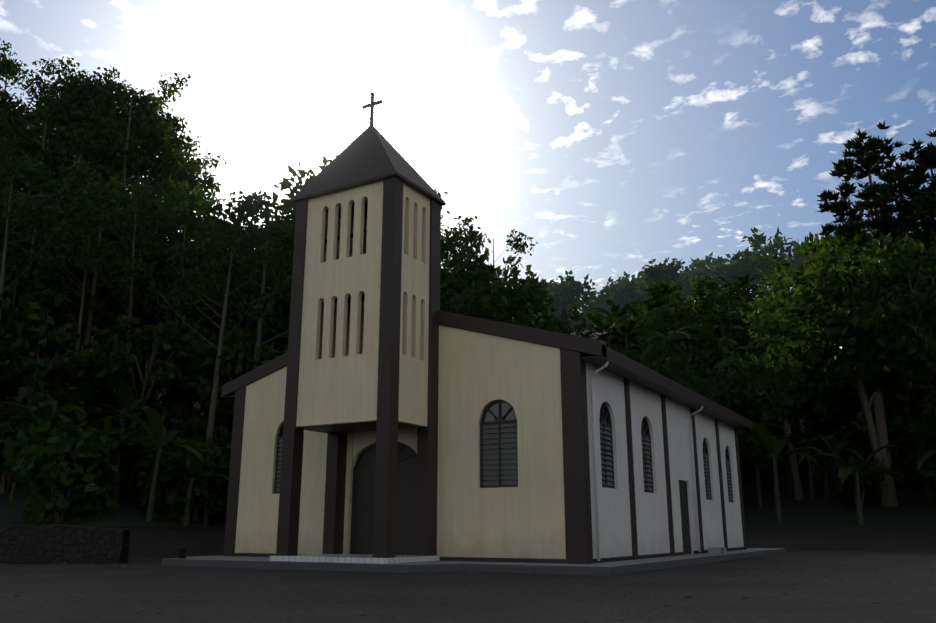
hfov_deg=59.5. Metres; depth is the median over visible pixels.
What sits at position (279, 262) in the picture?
eucalyptus tree
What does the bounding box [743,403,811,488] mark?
banana plant
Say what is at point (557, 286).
tree
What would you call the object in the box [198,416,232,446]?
shrub
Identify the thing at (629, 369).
gutter
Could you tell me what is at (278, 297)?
broad tree
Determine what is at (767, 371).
tree
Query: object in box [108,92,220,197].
eucalyptus tree
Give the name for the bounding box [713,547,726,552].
concrete block
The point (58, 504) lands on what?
shrub
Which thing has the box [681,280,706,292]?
banana plant
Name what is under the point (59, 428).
shrub
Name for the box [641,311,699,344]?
tree
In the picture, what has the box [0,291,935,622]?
ground
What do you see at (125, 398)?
banana plant
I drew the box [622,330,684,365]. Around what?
shrub
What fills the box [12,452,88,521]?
banana plant
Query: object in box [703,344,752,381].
shrub
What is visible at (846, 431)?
shrub
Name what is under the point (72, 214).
eucalyptus tree
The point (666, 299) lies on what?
shrub
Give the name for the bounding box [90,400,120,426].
shrub
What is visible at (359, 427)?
tower slabs
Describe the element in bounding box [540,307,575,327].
tree
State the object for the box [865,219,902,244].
tree
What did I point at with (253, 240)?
eucalyptus tree
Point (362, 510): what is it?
church doors
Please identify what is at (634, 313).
banana plant
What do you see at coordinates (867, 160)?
pine tree
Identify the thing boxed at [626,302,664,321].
banana plant
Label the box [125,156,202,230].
eucalyptus tree
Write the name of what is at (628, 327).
banana plant
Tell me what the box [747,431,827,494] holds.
banana plant
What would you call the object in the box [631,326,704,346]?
banana plant
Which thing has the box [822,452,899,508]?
shrub
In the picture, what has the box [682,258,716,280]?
tree
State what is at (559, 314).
tree
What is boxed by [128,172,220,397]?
eucalyptus tree
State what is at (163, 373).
tree
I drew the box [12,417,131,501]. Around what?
shrub
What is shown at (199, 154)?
eucalyptus tree
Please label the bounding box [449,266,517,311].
tree
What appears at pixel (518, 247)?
eucalyptus tree
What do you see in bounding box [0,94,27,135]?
eucalyptus tree
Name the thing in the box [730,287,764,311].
banana plant
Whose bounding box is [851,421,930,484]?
shrub
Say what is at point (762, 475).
shrub
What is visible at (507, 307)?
broad tree
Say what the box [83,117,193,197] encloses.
eucalyptus tree
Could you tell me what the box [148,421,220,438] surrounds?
banana plant
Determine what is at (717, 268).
tree
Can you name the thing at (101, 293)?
broad tree
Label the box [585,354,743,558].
church side walls
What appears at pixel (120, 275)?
eucalyptus tree
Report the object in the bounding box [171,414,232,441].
shrub
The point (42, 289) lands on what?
tree
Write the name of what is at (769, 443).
banana plant
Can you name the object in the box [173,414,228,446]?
shrub
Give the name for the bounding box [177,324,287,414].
tree
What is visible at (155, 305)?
broad tree
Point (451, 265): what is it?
eucalyptus tree
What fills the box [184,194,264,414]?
eucalyptus tree
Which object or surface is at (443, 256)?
broad tree
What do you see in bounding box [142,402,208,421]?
shrub
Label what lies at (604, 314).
tree
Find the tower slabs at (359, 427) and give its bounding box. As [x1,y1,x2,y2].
[298,293,422,433]
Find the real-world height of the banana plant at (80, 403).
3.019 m
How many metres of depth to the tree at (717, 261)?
246.28 m
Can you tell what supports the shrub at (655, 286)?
on the ground
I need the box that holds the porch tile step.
[270,554,439,563]
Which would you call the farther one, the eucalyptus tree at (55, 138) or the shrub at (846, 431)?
the eucalyptus tree at (55, 138)
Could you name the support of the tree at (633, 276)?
on the ground
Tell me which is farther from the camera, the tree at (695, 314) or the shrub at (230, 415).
the tree at (695, 314)
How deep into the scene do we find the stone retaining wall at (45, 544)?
23.96 m
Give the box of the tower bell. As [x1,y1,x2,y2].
[325,230,366,253]
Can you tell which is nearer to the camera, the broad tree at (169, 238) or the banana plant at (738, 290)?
the broad tree at (169, 238)
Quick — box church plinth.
[162,548,785,575]
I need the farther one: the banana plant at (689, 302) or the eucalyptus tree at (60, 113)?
the banana plant at (689, 302)
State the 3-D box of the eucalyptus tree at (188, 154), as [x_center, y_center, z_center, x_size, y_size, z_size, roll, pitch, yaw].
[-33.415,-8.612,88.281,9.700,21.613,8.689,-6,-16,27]
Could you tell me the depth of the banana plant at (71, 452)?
27.08 m
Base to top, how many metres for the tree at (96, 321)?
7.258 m
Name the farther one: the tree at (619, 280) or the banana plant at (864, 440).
the tree at (619, 280)
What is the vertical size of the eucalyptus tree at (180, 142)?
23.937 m
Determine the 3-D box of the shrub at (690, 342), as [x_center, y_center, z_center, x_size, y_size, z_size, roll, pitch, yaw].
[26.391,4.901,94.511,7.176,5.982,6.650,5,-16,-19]
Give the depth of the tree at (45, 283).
41.42 m
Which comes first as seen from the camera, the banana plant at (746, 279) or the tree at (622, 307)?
the banana plant at (746, 279)
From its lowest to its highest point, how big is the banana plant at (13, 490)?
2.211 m
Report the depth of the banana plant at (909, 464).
42.53 m
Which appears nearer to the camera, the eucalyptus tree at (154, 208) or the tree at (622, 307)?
the eucalyptus tree at (154, 208)
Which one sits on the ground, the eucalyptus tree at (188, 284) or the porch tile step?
the eucalyptus tree at (188, 284)
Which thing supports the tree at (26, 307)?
on the ground
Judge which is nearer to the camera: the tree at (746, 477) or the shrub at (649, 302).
the tree at (746, 477)
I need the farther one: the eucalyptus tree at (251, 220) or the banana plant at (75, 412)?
the eucalyptus tree at (251, 220)
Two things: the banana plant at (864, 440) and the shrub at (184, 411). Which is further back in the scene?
the banana plant at (864, 440)
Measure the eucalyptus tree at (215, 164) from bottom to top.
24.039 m
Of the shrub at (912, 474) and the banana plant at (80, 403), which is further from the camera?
the shrub at (912, 474)
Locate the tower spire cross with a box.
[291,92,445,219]
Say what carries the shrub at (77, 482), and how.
on the ground
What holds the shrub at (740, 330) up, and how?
on the ground
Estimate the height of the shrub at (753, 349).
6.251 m
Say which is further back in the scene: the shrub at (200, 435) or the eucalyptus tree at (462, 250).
the eucalyptus tree at (462, 250)
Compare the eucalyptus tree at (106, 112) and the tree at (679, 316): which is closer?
the eucalyptus tree at (106, 112)
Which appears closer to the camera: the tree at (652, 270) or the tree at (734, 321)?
the tree at (734, 321)
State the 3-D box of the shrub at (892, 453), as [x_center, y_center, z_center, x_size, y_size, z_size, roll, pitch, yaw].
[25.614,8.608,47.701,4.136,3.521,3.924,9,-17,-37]
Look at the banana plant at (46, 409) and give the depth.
29.54 m
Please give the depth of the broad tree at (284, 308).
43.65 m
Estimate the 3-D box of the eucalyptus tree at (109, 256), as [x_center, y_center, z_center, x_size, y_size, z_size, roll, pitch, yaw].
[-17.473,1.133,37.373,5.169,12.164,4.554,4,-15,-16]
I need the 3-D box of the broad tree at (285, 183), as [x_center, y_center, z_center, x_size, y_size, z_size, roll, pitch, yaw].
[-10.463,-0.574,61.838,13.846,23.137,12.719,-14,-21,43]
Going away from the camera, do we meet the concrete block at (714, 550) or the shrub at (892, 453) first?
the concrete block at (714, 550)
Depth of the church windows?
21.53 m
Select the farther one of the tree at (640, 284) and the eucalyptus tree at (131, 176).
the tree at (640, 284)
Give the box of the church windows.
[274,400,732,501]
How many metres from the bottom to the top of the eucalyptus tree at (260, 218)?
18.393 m
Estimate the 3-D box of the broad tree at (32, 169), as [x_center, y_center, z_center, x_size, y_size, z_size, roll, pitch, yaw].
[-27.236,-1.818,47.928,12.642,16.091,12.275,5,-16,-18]
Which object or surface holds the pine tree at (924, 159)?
on the ground
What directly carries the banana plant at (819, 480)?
on the ground
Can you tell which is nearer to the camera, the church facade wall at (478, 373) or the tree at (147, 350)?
the church facade wall at (478, 373)
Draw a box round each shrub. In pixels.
[0,391,72,493]
[1,425,66,487]
[2,422,119,524]
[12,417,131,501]
[15,445,124,514]
[18,417,129,507]
[84,384,150,427]
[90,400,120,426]
[111,393,159,420]
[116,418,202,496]
[128,442,228,502]
[132,444,224,521]
[136,398,191,432]
[139,430,190,471]
[141,411,231,447]
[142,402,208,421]
[155,396,232,444]
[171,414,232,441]
[171,444,229,524]
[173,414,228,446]
[188,434,227,450]
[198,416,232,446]
[199,470,227,512]
[201,436,229,518]
[226,412,232,427]
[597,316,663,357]
[598,339,623,352]
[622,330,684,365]
[638,295,682,321]
[640,328,675,350]
[647,280,684,301]
[654,298,682,320]
[659,298,693,316]
[670,331,701,371]
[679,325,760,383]
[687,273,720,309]
[687,285,732,311]
[698,292,753,325]
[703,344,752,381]
[705,328,749,364]
[724,325,788,373]
[733,392,793,447]
[737,415,776,457]
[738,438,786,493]
[742,446,786,489]
[765,446,813,475]
[770,422,831,477]
[797,416,863,473]
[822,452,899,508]
[848,403,902,428]
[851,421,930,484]
[858,408,935,490]
[864,440,932,485]
[915,448,935,506]
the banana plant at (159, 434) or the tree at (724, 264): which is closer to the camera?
the banana plant at (159, 434)
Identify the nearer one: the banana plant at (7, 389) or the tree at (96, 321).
the banana plant at (7, 389)
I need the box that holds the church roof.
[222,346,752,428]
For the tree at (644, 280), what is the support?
on the ground
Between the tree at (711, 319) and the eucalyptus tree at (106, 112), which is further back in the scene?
the tree at (711, 319)
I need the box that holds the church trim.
[221,311,746,563]
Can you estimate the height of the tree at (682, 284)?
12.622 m
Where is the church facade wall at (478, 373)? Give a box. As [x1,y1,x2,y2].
[235,325,565,558]
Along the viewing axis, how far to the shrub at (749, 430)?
56.58 m
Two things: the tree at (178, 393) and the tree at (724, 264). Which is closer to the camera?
the tree at (178, 393)
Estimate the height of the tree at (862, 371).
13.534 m
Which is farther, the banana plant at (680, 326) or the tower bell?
the banana plant at (680, 326)
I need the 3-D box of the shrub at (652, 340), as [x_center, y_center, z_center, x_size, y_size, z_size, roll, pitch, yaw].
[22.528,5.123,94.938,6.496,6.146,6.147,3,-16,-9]
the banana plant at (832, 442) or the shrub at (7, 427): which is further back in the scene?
the banana plant at (832, 442)
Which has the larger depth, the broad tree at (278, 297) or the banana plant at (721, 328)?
the banana plant at (721, 328)
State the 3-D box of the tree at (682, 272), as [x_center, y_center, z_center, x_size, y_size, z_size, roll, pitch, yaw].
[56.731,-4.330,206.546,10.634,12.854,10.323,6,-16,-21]
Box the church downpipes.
[590,361,703,560]
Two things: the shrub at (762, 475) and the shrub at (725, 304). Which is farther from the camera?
the shrub at (725, 304)
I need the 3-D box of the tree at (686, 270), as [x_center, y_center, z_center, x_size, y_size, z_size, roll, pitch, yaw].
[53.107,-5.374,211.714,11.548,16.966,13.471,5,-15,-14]
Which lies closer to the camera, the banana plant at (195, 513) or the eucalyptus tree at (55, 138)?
the banana plant at (195, 513)
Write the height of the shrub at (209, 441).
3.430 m
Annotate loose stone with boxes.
[683,594,691,597]
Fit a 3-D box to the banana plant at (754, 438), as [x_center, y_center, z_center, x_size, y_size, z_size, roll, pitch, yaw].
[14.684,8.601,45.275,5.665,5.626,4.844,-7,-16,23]
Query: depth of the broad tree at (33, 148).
63.45 m
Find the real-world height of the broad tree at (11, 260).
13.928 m
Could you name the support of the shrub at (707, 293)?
on the ground
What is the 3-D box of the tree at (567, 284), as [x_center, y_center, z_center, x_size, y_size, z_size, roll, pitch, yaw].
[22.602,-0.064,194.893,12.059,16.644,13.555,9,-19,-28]
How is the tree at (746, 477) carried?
on the ground
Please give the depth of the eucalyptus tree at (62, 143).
81.73 m
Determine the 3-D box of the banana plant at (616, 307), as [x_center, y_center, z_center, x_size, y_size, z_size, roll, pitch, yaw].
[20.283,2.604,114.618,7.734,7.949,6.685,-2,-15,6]
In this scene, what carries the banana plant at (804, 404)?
on the ground
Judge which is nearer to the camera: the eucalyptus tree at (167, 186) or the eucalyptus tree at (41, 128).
the eucalyptus tree at (167, 186)
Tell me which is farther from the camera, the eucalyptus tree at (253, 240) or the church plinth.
the eucalyptus tree at (253, 240)
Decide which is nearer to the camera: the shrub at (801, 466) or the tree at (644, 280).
the shrub at (801, 466)
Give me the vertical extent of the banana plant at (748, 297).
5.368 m
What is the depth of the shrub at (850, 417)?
63.95 m
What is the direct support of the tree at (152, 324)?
on the ground
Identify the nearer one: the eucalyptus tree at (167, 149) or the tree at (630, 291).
the eucalyptus tree at (167, 149)
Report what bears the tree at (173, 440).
on the ground
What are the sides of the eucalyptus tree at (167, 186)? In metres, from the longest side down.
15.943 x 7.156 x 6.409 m
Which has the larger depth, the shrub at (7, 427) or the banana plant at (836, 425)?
the banana plant at (836, 425)
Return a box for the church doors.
[350,442,690,554]
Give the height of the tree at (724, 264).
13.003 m
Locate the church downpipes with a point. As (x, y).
(595, 463)
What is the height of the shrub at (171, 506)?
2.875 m
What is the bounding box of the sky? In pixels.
[0,0,935,305]
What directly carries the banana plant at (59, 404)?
on the ground
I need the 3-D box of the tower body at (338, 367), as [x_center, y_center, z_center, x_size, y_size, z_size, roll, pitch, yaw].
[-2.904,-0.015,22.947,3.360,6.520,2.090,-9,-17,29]
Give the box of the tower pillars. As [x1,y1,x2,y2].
[276,176,440,557]
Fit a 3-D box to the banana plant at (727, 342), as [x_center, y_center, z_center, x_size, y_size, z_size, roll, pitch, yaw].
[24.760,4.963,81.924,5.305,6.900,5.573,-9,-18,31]
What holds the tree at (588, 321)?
on the ground
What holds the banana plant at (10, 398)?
on the ground
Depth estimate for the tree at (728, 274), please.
192.56 m
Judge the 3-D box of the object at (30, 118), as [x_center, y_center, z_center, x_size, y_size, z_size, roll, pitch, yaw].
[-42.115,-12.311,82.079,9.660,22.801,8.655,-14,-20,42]
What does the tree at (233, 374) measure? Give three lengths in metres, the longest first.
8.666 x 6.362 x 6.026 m
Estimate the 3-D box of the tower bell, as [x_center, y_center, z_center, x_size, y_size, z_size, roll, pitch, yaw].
[-2.906,-1.876,23.438,3.100,0.950,0.819,-9,-17,29]
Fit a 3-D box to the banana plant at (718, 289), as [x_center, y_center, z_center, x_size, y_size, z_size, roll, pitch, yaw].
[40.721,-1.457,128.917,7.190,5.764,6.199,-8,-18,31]
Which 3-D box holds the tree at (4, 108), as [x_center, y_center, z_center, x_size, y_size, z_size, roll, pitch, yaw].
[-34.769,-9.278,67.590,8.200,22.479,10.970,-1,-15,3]
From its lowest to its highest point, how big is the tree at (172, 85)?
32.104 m
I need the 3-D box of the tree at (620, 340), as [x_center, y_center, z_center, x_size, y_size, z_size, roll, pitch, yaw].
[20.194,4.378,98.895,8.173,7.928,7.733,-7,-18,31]
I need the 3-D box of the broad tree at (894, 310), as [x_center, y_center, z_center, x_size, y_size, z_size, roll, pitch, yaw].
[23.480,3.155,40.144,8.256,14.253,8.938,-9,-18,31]
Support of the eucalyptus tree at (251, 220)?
on the ground
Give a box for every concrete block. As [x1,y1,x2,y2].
[708,548,720,553]
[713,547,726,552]
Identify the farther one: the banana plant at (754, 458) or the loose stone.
the banana plant at (754, 458)
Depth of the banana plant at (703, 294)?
118.66 m
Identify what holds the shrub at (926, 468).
on the ground
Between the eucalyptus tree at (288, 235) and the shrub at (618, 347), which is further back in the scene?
the shrub at (618, 347)
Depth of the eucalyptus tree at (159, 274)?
42.99 m
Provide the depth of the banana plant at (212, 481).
29.22 m
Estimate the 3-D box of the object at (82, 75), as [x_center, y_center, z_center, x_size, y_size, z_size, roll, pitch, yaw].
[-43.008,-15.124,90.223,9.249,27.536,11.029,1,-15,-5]
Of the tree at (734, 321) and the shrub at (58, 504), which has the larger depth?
the tree at (734, 321)
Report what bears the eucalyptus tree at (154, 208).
on the ground
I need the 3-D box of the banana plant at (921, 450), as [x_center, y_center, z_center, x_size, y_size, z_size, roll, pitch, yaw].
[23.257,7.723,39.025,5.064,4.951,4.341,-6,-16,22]
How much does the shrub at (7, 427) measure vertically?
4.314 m
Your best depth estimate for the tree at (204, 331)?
40.88 m
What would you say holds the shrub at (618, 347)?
on the ground
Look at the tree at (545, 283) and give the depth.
170.06 m
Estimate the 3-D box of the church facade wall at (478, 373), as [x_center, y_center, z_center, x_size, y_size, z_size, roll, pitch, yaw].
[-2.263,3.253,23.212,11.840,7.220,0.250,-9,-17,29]
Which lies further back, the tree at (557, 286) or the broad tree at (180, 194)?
the tree at (557, 286)
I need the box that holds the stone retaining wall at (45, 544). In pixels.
[0,525,224,563]
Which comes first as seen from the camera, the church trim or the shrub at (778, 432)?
the church trim
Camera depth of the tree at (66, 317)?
39.83 m
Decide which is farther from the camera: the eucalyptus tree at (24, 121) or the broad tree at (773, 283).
the eucalyptus tree at (24, 121)
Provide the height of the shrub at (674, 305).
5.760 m
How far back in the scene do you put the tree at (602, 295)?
209.85 m
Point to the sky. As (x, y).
(616, 136)
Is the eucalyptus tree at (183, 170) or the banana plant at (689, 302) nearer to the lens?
the eucalyptus tree at (183, 170)
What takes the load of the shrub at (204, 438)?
on the ground
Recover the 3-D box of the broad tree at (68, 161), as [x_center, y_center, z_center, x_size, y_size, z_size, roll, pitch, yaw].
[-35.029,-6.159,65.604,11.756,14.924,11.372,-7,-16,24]
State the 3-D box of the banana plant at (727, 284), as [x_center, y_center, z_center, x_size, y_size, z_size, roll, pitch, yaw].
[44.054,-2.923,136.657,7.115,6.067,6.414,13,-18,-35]
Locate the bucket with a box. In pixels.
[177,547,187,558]
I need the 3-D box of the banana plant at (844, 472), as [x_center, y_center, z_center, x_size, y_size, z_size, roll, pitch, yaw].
[19.384,8.717,40.580,4.564,3.978,4.111,9,-17,-30]
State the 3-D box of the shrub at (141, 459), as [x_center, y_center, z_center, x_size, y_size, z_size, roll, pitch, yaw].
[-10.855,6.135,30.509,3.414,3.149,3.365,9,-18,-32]
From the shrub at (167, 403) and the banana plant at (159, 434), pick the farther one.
the shrub at (167, 403)
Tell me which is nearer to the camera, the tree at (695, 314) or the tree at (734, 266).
the tree at (695, 314)
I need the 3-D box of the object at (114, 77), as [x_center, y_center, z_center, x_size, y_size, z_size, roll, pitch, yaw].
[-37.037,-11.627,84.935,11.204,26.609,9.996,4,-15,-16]
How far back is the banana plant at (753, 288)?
127.27 m
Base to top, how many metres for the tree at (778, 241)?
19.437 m
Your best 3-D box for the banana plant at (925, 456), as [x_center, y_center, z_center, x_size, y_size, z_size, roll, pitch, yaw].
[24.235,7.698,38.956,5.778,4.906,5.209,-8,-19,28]
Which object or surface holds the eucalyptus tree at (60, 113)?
on the ground
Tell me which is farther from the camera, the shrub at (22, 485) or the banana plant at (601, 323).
the banana plant at (601, 323)
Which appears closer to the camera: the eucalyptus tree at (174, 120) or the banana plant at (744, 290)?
the eucalyptus tree at (174, 120)
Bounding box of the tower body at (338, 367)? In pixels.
[296,181,429,433]
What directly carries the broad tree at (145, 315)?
on the ground
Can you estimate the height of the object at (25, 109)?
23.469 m
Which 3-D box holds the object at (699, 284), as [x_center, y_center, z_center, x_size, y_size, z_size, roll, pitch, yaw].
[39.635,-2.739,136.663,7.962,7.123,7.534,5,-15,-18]
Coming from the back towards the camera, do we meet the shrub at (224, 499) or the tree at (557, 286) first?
the tree at (557, 286)
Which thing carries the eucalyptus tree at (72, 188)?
on the ground
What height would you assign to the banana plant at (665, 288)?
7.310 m
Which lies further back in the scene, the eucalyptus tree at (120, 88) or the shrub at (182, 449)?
the eucalyptus tree at (120, 88)
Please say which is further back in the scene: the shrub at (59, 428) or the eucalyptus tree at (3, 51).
the eucalyptus tree at (3, 51)
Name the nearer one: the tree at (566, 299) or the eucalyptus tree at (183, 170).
the eucalyptus tree at (183, 170)
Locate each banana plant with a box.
[0,377,27,398]
[0,391,96,492]
[0,396,62,420]
[0,401,37,421]
[0,440,40,500]
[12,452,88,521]
[22,430,116,498]
[33,400,126,431]
[38,405,131,433]
[56,394,63,406]
[80,372,169,431]
[114,406,211,522]
[141,449,228,526]
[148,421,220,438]
[151,453,230,521]
[184,444,230,461]
[185,467,229,525]
[572,311,626,336]
[585,300,637,325]
[596,314,653,350]
[619,300,638,318]
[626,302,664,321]
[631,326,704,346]
[642,281,683,299]
[666,324,696,344]
[677,294,706,326]
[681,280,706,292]
[688,323,750,342]
[690,327,747,373]
[692,290,736,316]
[705,285,748,293]
[716,277,748,288]
[730,276,758,290]
[730,284,764,306]
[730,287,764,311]
[731,294,763,329]
[732,292,758,302]
[737,422,825,520]
[738,422,784,446]
[739,400,837,448]
[739,448,792,506]
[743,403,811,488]
[744,286,769,294]
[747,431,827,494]
[753,274,787,289]
[773,388,848,483]
[777,433,860,498]
[791,433,864,497]
[795,430,871,507]
[805,412,864,465]
[808,429,864,479]
[811,445,906,525]
[822,422,904,495]
[886,446,935,493]
[887,415,935,500]
[892,431,935,462]
[907,437,935,469]
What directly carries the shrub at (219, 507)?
on the ground
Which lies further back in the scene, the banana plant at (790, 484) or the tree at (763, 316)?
the tree at (763, 316)
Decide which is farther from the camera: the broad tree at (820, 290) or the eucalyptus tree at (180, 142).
the eucalyptus tree at (180, 142)
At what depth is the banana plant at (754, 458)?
46.39 m
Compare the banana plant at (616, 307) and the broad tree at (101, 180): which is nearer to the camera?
the broad tree at (101, 180)
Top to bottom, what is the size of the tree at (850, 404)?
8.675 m
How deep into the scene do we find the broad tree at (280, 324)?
40.81 m
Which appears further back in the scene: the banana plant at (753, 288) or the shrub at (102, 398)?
the banana plant at (753, 288)
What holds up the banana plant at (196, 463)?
on the ground
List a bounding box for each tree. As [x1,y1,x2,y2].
[0,38,31,130]
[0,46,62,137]
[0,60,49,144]
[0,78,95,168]
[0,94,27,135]
[0,117,23,211]
[0,123,85,238]
[0,137,79,319]
[0,144,107,236]
[0,153,120,286]
[0,160,114,395]
[0,177,89,399]
[0,196,38,308]
[0,268,73,377]
[1,283,126,380]
[3,69,151,183]
[5,239,86,363]
[6,235,127,397]
[9,267,77,326]
[18,106,67,151]
[19,67,188,184]
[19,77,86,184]
[23,58,162,173]
[23,177,149,339]
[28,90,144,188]
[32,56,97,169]
[37,162,162,390]
[37,198,147,386]
[41,129,104,177]
[47,175,248,383]
[48,120,133,179]
[65,90,167,193]
[65,178,179,424]
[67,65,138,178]
[69,85,190,377]
[69,221,207,298]
[73,229,204,382]
[75,180,211,350]
[76,311,214,432]
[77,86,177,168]
[82,282,135,352]
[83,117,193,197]
[90,322,167,360]
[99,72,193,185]
[107,179,195,352]
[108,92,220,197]
[108,188,224,416]
[110,282,181,389]
[117,179,194,399]
[124,322,250,420]
[125,138,207,215]
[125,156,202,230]
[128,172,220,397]
[132,91,198,202]
[136,135,221,214]
[146,190,287,449]
[148,260,281,419]
[152,151,201,185]
[155,318,278,425]
[159,248,291,376]
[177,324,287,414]
[181,145,227,231]
[182,309,287,425]
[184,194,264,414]
[197,194,295,369]
[201,207,287,277]
[204,227,285,322]
[228,285,291,352]
[236,272,291,355]
[239,154,337,259]
[248,219,293,316]
[254,200,273,228]
[270,239,448,271]
[434,189,480,314]
[440,228,487,316]
[440,245,560,331]
[441,206,495,311]
[445,228,548,320]
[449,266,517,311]
[511,272,553,294]
[536,302,600,337]
[538,305,578,325]
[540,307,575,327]
[544,270,602,331]
[544,281,581,318]
[550,276,592,333]
[575,295,603,329]
[585,305,614,319]
[588,276,635,310]
[600,274,646,318]
[603,271,651,319]
[609,297,642,319]
[611,278,652,318]
[621,271,661,302]
[628,317,653,332]
[633,262,678,293]
[639,257,691,289]
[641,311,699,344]
[647,290,714,336]
[656,259,692,286]
[659,272,693,298]
[679,270,700,298]
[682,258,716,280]
[689,252,728,272]
[694,258,736,291]
[697,304,750,335]
[710,259,741,288]
[713,268,763,289]
[713,340,852,500]
[718,309,764,337]
[725,236,788,284]
[729,226,803,289]
[738,259,868,422]
[740,255,789,290]
[747,268,935,505]
[755,307,800,360]
[756,231,935,505]
[757,228,922,454]
[786,239,817,266]
[786,356,891,462]
[801,120,935,482]
[850,129,935,334]
[851,233,935,379]
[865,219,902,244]
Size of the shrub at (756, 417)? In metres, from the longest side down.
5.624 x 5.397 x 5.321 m
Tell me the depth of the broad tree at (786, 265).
61.51 m
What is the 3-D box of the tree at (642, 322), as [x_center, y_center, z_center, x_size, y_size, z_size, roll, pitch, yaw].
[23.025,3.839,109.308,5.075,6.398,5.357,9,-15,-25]
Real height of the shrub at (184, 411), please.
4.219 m
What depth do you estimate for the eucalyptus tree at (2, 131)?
54.37 m
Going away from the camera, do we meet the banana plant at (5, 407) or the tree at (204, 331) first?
the banana plant at (5, 407)
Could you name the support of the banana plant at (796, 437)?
on the ground
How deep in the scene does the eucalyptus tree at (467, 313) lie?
53.76 m
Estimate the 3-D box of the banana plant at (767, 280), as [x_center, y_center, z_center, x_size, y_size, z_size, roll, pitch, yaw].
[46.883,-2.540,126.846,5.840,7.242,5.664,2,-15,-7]
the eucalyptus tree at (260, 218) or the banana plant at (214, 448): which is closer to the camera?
the banana plant at (214, 448)
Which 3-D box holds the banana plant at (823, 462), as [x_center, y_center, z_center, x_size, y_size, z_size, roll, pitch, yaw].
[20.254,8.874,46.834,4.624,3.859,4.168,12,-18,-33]
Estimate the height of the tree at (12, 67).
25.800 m
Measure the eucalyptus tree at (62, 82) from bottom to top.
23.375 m
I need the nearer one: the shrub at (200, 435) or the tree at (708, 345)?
the shrub at (200, 435)
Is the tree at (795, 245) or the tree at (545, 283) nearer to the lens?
the tree at (545, 283)
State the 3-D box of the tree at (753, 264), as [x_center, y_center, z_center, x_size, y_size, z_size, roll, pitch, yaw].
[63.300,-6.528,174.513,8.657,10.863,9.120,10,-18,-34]
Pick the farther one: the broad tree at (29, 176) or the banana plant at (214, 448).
the broad tree at (29, 176)
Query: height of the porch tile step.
0.126 m
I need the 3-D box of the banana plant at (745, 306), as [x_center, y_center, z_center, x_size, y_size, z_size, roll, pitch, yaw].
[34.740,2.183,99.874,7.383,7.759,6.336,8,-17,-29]
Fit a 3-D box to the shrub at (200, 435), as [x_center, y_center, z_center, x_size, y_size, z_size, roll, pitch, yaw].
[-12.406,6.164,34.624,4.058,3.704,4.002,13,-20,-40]
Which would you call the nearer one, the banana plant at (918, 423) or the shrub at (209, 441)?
the shrub at (209, 441)
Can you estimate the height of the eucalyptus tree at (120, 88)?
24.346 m
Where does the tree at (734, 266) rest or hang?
on the ground
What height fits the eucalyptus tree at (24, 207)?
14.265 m
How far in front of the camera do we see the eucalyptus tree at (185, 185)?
57.80 m
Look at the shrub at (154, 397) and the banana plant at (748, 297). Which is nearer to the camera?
the shrub at (154, 397)
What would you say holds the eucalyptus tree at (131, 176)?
on the ground
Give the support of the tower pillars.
on the porch tile step
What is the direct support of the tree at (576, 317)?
on the ground
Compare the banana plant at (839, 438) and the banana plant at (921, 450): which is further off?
the banana plant at (839, 438)
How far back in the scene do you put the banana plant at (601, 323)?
100.96 m

